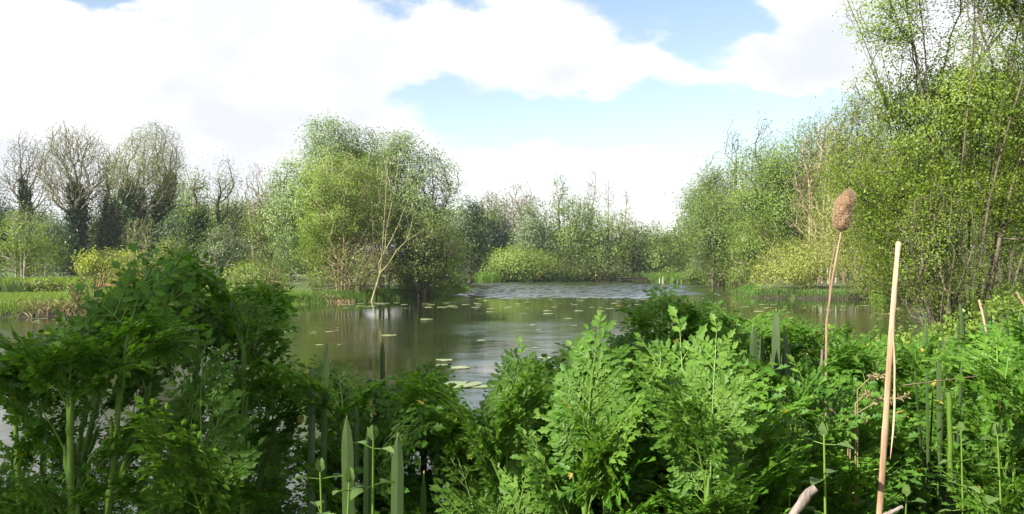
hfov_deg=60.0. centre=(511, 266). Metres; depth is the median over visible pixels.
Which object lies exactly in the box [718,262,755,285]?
waterside bush
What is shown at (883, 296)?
reed clump
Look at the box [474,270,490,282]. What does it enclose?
reed clump
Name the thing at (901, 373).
umbellifer plant
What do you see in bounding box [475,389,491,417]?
umbellifer plant
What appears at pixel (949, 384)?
umbellifer plant
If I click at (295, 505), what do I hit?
umbellifer plant
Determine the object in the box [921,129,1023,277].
wood tree
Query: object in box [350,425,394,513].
nettle
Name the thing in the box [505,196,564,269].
broadleaf tree
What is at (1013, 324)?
umbellifer plant
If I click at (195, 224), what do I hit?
ivy clad tree
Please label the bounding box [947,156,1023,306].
broadleaf tree
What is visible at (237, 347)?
umbellifer plant
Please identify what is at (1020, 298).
broken stalk
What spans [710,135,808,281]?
broadleaf tree
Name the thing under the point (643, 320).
umbellifer plant
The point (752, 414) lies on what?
nettle
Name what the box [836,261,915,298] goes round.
green bush
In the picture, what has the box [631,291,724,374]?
umbellifer plant
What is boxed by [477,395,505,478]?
umbellifer plant
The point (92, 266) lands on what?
garden shrub
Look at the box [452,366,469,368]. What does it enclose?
lily pad
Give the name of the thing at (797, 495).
nettle
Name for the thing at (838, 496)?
umbellifer plant
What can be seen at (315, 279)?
bramble bush
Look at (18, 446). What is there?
umbellifer plant
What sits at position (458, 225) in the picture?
wood tree
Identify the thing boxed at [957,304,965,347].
sword leaved plant
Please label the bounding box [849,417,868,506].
dry grass stem
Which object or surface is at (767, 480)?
umbellifer plant
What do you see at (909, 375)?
umbellifer plant
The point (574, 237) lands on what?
broadleaf tree
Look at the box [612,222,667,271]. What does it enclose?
wood tree
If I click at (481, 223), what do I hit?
wood tree
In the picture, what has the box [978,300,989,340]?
broken stalk
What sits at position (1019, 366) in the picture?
umbellifer plant
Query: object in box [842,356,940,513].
umbellifer plant
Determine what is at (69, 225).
wood tree
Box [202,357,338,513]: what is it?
umbellifer plant
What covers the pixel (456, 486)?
sword leaved plant
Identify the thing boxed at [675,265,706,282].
waterside bush
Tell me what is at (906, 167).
wood tree
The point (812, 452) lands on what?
umbellifer plant
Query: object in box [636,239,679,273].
green bush
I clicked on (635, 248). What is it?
broadleaf tree
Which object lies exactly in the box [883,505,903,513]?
broken stalk
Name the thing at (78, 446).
umbellifer plant
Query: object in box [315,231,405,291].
twiggy thicket
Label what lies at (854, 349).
umbellifer plant
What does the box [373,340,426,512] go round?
sword leaved plant
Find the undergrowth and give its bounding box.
[792,278,1023,507]
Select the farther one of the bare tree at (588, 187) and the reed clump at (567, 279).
the bare tree at (588, 187)
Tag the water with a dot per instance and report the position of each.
(457, 332)
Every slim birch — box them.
[812,113,830,283]
[821,116,832,283]
[828,109,839,282]
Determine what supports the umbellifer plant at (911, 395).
on the ground at (840, 284)
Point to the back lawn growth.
(8, 279)
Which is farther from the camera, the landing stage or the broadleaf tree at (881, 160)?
the landing stage
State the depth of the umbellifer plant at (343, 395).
1.71 m
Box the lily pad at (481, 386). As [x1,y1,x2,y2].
[472,384,493,387]
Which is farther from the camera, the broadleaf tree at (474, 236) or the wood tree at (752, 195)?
the wood tree at (752, 195)
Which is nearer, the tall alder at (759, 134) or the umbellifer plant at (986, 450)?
the umbellifer plant at (986, 450)
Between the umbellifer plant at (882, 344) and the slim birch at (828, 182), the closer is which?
the umbellifer plant at (882, 344)
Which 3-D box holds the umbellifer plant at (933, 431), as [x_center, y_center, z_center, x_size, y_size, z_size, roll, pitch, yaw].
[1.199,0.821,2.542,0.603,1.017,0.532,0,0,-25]
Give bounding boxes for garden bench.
[96,271,137,286]
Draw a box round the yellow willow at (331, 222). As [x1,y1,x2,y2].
[286,138,400,289]
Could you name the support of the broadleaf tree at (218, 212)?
on the ground at (840, 284)
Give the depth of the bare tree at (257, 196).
69.78 m
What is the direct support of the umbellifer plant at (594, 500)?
on the ground at (840, 284)
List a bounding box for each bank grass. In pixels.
[0,290,355,316]
[0,291,305,317]
[288,282,474,303]
[727,280,1010,331]
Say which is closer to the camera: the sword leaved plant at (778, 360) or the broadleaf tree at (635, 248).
the sword leaved plant at (778, 360)
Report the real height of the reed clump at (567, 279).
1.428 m
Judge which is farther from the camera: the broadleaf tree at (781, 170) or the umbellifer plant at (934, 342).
the broadleaf tree at (781, 170)
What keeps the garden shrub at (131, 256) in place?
on the ground at (840, 284)
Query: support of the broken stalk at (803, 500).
on the ground at (840, 284)
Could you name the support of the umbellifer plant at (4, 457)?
on the ground at (840, 284)
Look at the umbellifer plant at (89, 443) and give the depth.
1.73 m
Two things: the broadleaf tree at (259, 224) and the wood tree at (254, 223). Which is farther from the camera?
the wood tree at (254, 223)
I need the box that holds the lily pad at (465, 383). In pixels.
[445,381,482,387]
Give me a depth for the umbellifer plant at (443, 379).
2.01 m
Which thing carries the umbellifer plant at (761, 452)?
on the ground at (840, 284)
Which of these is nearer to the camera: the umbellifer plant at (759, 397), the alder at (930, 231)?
the umbellifer plant at (759, 397)
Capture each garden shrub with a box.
[70,245,130,299]
[104,242,159,285]
[218,254,296,303]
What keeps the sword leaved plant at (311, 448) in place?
on the ground at (840, 284)
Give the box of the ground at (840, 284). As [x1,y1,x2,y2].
[0,256,1023,338]
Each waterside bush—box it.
[564,265,589,280]
[587,268,610,280]
[612,270,633,280]
[658,265,680,275]
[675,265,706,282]
[699,262,731,283]
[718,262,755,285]
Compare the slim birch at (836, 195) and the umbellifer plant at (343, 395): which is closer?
the umbellifer plant at (343, 395)
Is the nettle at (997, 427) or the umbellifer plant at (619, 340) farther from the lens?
the umbellifer plant at (619, 340)
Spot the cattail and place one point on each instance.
(843, 211)
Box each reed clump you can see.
[0,280,27,291]
[2,279,39,291]
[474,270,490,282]
[486,268,500,282]
[518,270,532,281]
[548,271,567,281]
[562,270,578,281]
[876,291,888,299]
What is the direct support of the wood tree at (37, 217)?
on the ground at (840, 284)
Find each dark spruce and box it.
[479,208,508,272]
[495,215,518,270]
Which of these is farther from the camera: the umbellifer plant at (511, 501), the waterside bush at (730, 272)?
the waterside bush at (730, 272)
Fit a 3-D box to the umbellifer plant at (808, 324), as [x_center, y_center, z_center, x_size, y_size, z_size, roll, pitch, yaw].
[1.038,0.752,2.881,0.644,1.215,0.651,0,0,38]
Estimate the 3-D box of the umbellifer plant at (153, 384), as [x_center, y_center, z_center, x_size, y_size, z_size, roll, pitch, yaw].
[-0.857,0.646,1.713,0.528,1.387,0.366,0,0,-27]
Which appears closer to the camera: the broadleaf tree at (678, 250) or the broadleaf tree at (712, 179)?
the broadleaf tree at (712, 179)
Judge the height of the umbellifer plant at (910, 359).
1.142 m
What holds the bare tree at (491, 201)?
on the ground at (840, 284)
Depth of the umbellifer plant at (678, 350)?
1.68 m
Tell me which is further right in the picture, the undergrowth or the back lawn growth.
the undergrowth
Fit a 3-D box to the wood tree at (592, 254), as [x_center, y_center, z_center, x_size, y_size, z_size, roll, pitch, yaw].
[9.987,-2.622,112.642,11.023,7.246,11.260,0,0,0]
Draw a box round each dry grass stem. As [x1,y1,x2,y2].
[847,391,910,503]
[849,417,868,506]
[855,390,875,512]
[857,370,885,511]
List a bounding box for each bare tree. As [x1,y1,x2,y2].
[238,160,276,274]
[269,158,292,277]
[475,190,508,219]
[497,178,540,242]
[580,163,605,272]
[597,181,618,265]
[613,185,637,267]
[781,119,856,282]
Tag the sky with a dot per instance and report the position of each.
(515, 91)
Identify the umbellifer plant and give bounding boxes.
[0,242,211,513]
[0,258,190,513]
[0,310,154,513]
[0,317,115,513]
[0,325,101,513]
[0,440,38,488]
[11,317,130,512]
[62,244,205,513]
[101,247,259,513]
[121,328,265,513]
[132,286,299,513]
[149,414,307,512]
[152,257,306,513]
[162,322,307,513]
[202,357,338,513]
[203,279,334,513]
[261,352,446,513]
[270,409,428,513]
[292,430,426,513]
[327,368,478,513]
[329,353,466,512]
[354,393,560,513]
[383,432,518,513]
[428,336,595,513]
[428,427,562,513]
[464,334,591,503]
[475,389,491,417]
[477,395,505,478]
[485,281,803,411]
[507,346,637,513]
[509,310,673,513]
[513,402,676,513]
[521,348,708,513]
[545,362,808,513]
[570,314,695,377]
[574,491,631,513]
[602,305,786,513]
[606,444,821,513]
[614,312,768,513]
[620,408,756,503]
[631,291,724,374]
[633,293,835,410]
[642,396,816,513]
[664,297,799,378]
[737,349,912,513]
[746,421,856,513]
[760,310,860,388]
[765,319,925,466]
[773,423,927,513]
[777,354,924,513]
[780,402,931,508]
[797,323,946,501]
[797,365,911,442]
[806,428,925,513]
[835,372,946,512]
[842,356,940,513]
[843,396,936,513]
[873,326,953,386]
[877,334,916,385]
[881,328,970,488]
[890,346,987,476]
[891,382,976,508]
[895,334,939,382]
[903,381,1023,513]
[908,379,1010,510]
[916,325,1023,480]
[925,342,1023,513]
[930,355,1023,513]
[945,325,1018,356]
[947,328,967,350]
[952,320,1018,394]
[964,328,1013,343]
[968,312,1023,512]
[1005,318,1023,332]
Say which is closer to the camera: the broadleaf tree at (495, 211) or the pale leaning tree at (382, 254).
the pale leaning tree at (382, 254)
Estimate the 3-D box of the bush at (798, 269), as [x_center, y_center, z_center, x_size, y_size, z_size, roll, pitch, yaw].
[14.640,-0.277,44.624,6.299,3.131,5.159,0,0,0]
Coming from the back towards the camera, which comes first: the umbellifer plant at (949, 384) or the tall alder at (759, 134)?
the tall alder at (759, 134)
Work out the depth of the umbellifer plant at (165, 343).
1.57 m
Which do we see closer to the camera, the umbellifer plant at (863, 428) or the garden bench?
the umbellifer plant at (863, 428)
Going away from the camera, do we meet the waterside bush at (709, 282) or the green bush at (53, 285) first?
the green bush at (53, 285)
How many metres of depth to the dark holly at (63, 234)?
70.95 m
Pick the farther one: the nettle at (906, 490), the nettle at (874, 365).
the nettle at (874, 365)
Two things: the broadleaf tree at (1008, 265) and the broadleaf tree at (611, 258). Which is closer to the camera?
the broadleaf tree at (1008, 265)
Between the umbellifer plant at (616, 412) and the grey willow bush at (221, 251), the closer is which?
the umbellifer plant at (616, 412)
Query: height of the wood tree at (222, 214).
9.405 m
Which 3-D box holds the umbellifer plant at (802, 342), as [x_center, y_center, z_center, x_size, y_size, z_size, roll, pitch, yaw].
[0.523,0.703,2.424,0.860,1.262,0.790,0,0,44]
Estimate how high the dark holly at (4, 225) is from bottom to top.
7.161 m
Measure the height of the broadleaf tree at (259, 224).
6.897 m
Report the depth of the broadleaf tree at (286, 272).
65.98 m
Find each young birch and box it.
[0,199,65,278]
[0,206,52,276]
[23,209,74,277]
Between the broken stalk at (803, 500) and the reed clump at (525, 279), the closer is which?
the broken stalk at (803, 500)
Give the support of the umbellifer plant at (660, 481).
on the ground at (840, 284)
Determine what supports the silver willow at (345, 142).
on the ground at (840, 284)
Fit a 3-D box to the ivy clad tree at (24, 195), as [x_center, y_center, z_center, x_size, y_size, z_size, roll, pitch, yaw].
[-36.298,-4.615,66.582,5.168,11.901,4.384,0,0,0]
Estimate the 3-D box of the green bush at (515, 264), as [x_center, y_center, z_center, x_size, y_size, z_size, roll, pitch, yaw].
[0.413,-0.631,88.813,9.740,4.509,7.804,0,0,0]
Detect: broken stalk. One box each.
[789,485,817,513]
[819,349,823,377]
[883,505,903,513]
[903,376,976,385]
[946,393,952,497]
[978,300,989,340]
[1016,292,1023,305]
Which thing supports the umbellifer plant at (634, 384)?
on the ground at (840, 284)
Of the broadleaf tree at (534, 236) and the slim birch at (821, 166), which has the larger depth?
the broadleaf tree at (534, 236)
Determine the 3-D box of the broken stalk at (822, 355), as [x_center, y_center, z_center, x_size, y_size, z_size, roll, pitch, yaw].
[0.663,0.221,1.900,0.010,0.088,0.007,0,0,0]
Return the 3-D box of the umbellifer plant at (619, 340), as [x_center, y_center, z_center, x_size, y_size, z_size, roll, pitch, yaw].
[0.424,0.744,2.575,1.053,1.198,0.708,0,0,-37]
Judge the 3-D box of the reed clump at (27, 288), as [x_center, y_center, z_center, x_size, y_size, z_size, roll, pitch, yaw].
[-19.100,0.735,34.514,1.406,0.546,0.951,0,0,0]
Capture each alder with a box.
[705,118,757,264]
[739,111,782,221]
[797,96,839,274]
[810,0,1023,339]
[839,84,986,335]
[869,169,1007,348]
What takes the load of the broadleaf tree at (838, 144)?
on the ground at (840, 284)
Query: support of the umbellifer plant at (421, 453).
on the ground at (840, 284)
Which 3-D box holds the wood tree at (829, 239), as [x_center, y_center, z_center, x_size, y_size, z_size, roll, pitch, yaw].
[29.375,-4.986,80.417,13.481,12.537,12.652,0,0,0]
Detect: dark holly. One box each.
[0,193,22,277]
[0,207,92,275]
[82,187,153,277]
[139,199,219,266]
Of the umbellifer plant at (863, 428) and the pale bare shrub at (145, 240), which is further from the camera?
the pale bare shrub at (145, 240)
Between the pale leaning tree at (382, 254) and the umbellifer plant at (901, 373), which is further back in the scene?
the pale leaning tree at (382, 254)
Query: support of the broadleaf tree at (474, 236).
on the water
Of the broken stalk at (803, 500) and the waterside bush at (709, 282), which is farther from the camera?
the waterside bush at (709, 282)
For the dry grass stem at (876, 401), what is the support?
on the ground at (840, 284)
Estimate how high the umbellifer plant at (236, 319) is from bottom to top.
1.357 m
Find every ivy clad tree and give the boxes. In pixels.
[0,126,60,276]
[24,116,130,277]
[99,117,190,274]
[168,157,221,270]
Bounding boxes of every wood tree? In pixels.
[0,177,19,267]
[0,199,87,270]
[42,210,100,270]
[82,208,168,270]
[164,192,216,241]
[185,190,249,268]
[234,190,296,272]
[428,202,489,272]
[459,204,508,272]
[508,210,565,261]
[558,222,620,272]
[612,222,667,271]
[661,227,701,271]
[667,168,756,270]
[724,151,808,262]
[783,152,887,276]
[850,130,967,278]
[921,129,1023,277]
[957,145,1023,275]
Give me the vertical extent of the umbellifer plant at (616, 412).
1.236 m
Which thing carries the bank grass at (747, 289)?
on the ground at (840, 284)
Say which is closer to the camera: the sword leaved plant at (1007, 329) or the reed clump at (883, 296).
the sword leaved plant at (1007, 329)
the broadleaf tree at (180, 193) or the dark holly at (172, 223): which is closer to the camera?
the dark holly at (172, 223)
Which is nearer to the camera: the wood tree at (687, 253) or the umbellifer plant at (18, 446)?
the umbellifer plant at (18, 446)
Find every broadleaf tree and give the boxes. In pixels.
[88,185,170,259]
[147,173,217,245]
[200,191,265,276]
[201,155,256,278]
[236,177,300,279]
[256,215,322,279]
[446,195,496,282]
[473,190,518,268]
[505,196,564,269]
[543,171,571,266]
[543,189,608,280]
[580,206,643,280]
[617,211,655,272]
[633,217,681,272]
[656,225,692,271]
[664,149,749,273]
[678,188,747,284]
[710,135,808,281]
[716,210,796,285]
[751,112,841,278]
[794,84,902,283]
[806,85,906,283]
[832,132,957,288]
[920,0,1023,295]
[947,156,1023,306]
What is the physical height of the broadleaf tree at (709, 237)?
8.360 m
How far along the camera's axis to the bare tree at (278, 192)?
73.70 m
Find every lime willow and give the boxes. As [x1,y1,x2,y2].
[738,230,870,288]
[798,165,887,286]
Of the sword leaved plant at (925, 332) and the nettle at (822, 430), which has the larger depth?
the sword leaved plant at (925, 332)
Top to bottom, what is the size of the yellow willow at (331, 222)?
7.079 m
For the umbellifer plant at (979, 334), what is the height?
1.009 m
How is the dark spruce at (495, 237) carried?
on the ground at (840, 284)
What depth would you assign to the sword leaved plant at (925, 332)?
3.58 m
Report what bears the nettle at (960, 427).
on the ground at (840, 284)
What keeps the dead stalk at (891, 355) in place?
on the ground at (840, 284)
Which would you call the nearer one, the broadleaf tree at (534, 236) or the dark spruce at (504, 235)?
the broadleaf tree at (534, 236)
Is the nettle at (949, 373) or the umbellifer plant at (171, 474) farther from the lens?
the nettle at (949, 373)
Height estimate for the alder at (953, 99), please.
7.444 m
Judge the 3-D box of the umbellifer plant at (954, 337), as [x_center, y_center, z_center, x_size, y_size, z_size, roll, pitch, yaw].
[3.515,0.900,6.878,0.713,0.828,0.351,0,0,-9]
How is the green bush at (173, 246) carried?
on the ground at (840, 284)
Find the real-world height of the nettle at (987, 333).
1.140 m
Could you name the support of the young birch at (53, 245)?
on the ground at (840, 284)
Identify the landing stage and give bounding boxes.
[617,277,647,281]
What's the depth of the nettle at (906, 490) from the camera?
1.60 m
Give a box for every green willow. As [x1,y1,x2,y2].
[350,132,432,289]
[381,208,475,298]
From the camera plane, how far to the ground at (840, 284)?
44.42 m
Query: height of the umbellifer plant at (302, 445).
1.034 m
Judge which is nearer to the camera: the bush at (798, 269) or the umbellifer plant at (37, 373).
the umbellifer plant at (37, 373)
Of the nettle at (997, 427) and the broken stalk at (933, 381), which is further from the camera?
the broken stalk at (933, 381)
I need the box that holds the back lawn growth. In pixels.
[0,274,248,291]
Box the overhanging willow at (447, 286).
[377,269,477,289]
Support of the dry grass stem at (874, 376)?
on the ground at (840, 284)
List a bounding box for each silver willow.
[256,110,413,286]
[262,133,363,286]
[356,125,477,294]
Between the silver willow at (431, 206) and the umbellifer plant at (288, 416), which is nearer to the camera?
the umbellifer plant at (288, 416)
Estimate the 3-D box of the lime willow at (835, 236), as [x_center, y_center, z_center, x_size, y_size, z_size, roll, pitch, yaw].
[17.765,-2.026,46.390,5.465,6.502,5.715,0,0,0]
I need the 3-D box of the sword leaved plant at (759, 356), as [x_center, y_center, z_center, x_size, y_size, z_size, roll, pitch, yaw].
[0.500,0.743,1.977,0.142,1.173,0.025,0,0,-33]
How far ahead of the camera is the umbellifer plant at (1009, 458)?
1.99 m
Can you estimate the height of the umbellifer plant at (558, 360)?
1.179 m
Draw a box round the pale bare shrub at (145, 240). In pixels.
[121,216,159,267]
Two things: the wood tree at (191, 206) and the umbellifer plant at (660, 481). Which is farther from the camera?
the wood tree at (191, 206)
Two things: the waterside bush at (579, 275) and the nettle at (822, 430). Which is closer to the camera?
the nettle at (822, 430)
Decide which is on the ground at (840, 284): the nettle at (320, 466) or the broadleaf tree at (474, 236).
the nettle at (320, 466)
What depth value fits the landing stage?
89.47 m
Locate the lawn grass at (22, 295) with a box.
[0,289,311,315]
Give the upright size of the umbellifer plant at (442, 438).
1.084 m
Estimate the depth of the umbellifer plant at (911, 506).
2.30 m
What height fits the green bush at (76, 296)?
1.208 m
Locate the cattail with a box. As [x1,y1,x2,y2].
[824,187,855,419]
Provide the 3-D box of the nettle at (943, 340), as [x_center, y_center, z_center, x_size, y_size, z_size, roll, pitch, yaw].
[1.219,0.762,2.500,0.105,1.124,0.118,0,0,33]
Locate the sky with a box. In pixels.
[0,0,1023,255]
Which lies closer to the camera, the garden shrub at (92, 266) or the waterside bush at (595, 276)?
the garden shrub at (92, 266)
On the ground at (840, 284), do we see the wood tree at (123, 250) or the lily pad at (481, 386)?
the wood tree at (123, 250)
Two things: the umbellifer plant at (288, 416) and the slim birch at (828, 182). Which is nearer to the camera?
the umbellifer plant at (288, 416)
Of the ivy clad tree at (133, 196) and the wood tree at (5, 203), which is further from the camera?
the wood tree at (5, 203)
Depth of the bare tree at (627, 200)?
94.73 m
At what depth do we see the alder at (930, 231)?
13.53 m
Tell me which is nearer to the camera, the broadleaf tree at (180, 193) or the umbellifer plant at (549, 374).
the umbellifer plant at (549, 374)
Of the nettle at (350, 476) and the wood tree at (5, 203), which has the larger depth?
the wood tree at (5, 203)
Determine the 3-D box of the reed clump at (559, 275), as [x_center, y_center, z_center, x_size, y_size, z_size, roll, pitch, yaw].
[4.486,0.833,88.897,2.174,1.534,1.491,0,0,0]
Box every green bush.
[20,275,76,290]
[59,275,96,308]
[148,233,192,270]
[480,242,564,281]
[528,246,571,280]
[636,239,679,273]
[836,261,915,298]
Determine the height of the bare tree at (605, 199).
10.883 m
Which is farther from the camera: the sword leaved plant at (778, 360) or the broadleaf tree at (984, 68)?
the broadleaf tree at (984, 68)
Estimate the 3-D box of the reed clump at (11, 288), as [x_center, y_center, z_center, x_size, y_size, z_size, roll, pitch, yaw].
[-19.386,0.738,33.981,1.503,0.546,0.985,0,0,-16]
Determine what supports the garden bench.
on the ground at (840, 284)
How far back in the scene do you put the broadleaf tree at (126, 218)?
73.93 m
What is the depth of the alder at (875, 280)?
15.40 m
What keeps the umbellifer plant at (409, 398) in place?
on the ground at (840, 284)
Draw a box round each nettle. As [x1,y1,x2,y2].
[292,458,344,513]
[330,467,362,513]
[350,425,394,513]
[743,413,753,477]
[788,479,800,512]
[795,421,853,513]
[865,361,891,416]
[886,484,926,513]
[930,338,957,506]
[936,421,983,513]
[942,345,972,511]
[964,332,1001,413]
[970,422,1023,513]
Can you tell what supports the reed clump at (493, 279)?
on the water
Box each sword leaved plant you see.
[21,451,147,513]
[308,343,358,513]
[341,415,425,513]
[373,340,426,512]
[451,406,483,489]
[715,343,761,413]
[749,310,790,449]
[877,321,927,361]
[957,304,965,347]
[980,304,1003,334]
[1006,313,1023,364]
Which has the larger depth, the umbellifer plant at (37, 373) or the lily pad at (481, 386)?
the lily pad at (481, 386)
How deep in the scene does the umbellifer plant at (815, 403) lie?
1.70 m
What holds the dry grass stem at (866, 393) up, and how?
on the ground at (840, 284)
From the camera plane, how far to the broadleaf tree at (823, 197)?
51.38 m
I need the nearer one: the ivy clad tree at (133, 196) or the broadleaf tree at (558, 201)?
the ivy clad tree at (133, 196)
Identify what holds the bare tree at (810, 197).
on the ground at (840, 284)
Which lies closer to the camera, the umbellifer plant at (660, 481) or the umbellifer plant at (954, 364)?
the umbellifer plant at (660, 481)
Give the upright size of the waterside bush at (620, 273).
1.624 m
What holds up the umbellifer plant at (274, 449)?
on the ground at (840, 284)
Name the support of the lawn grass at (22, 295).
on the ground at (840, 284)
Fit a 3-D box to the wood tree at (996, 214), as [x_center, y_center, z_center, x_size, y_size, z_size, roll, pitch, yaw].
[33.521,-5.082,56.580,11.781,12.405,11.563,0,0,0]
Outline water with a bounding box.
[0,281,958,513]
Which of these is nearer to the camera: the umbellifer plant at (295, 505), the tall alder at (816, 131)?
the umbellifer plant at (295, 505)
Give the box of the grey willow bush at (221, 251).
[191,217,258,277]
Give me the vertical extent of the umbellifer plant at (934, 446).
1.017 m
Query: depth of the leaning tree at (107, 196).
63.90 m
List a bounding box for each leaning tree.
[88,143,131,276]
[351,122,447,300]
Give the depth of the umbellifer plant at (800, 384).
2.00 m
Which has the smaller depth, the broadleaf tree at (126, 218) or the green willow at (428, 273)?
the green willow at (428, 273)
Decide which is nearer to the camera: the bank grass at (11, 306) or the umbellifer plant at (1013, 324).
the umbellifer plant at (1013, 324)
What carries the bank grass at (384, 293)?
on the ground at (840, 284)
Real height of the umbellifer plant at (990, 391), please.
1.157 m
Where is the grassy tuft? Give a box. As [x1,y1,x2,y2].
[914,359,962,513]
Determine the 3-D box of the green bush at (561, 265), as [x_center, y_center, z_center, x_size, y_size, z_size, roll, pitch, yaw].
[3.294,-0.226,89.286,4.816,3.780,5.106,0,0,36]
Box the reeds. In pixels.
[399,270,755,283]
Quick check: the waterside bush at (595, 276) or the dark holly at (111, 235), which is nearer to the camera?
the dark holly at (111, 235)
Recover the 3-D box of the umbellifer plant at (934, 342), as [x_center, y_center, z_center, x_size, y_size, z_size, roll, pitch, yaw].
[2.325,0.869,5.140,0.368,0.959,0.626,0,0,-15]
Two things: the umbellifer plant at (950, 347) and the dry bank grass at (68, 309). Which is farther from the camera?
the dry bank grass at (68, 309)
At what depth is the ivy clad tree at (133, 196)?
59.24 m
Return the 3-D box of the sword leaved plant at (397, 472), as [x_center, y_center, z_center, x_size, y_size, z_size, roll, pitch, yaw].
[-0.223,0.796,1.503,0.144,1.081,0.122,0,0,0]
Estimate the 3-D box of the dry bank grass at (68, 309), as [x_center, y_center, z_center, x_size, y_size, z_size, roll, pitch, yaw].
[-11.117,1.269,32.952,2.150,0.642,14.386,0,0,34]
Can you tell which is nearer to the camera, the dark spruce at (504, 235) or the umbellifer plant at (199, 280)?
the umbellifer plant at (199, 280)
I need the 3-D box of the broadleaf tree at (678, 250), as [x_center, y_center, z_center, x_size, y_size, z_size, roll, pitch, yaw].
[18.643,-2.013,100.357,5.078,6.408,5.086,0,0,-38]
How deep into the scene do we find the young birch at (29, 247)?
39.86 m
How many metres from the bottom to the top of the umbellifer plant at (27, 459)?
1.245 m
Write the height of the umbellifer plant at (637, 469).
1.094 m
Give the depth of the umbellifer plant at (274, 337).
1.95 m
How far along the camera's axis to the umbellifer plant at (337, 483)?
1.89 m
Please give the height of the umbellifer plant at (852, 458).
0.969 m
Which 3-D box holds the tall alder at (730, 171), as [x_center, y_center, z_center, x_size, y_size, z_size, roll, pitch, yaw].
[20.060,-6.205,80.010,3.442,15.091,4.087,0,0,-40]
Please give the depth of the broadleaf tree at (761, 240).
60.25 m
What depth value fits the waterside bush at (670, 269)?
89.87 m
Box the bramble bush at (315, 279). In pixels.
[297,267,346,291]
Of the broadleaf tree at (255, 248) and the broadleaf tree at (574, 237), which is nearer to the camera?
the broadleaf tree at (255, 248)
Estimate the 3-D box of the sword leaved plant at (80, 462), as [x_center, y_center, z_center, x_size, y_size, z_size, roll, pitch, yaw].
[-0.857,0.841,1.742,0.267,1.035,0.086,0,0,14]
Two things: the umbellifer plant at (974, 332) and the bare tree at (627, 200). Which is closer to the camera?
the umbellifer plant at (974, 332)
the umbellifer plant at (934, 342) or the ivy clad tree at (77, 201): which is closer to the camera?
the umbellifer plant at (934, 342)
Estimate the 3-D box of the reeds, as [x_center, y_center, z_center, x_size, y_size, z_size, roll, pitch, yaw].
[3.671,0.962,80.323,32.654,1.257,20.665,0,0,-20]
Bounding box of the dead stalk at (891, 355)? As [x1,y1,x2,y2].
[876,241,900,513]
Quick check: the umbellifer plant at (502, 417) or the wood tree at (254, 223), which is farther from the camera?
the wood tree at (254, 223)
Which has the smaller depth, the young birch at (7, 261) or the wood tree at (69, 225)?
the young birch at (7, 261)
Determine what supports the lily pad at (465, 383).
on the water
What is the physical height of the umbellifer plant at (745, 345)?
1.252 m
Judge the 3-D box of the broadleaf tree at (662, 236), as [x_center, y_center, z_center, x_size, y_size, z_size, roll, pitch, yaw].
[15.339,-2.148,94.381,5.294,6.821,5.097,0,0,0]
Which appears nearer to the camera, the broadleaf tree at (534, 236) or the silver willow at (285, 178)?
the silver willow at (285, 178)
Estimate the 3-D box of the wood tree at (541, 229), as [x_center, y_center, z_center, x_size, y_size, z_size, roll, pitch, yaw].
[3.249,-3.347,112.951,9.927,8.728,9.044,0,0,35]
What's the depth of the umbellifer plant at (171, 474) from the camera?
1.50 m
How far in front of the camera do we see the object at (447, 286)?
46.00 m
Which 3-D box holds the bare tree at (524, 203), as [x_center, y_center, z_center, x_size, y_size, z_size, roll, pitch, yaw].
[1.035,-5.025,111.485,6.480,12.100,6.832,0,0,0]
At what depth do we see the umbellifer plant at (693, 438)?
1.39 m
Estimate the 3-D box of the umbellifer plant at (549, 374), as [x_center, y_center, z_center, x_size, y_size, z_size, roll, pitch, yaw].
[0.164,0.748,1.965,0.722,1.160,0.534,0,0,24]
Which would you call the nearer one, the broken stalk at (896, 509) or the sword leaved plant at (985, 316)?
the broken stalk at (896, 509)

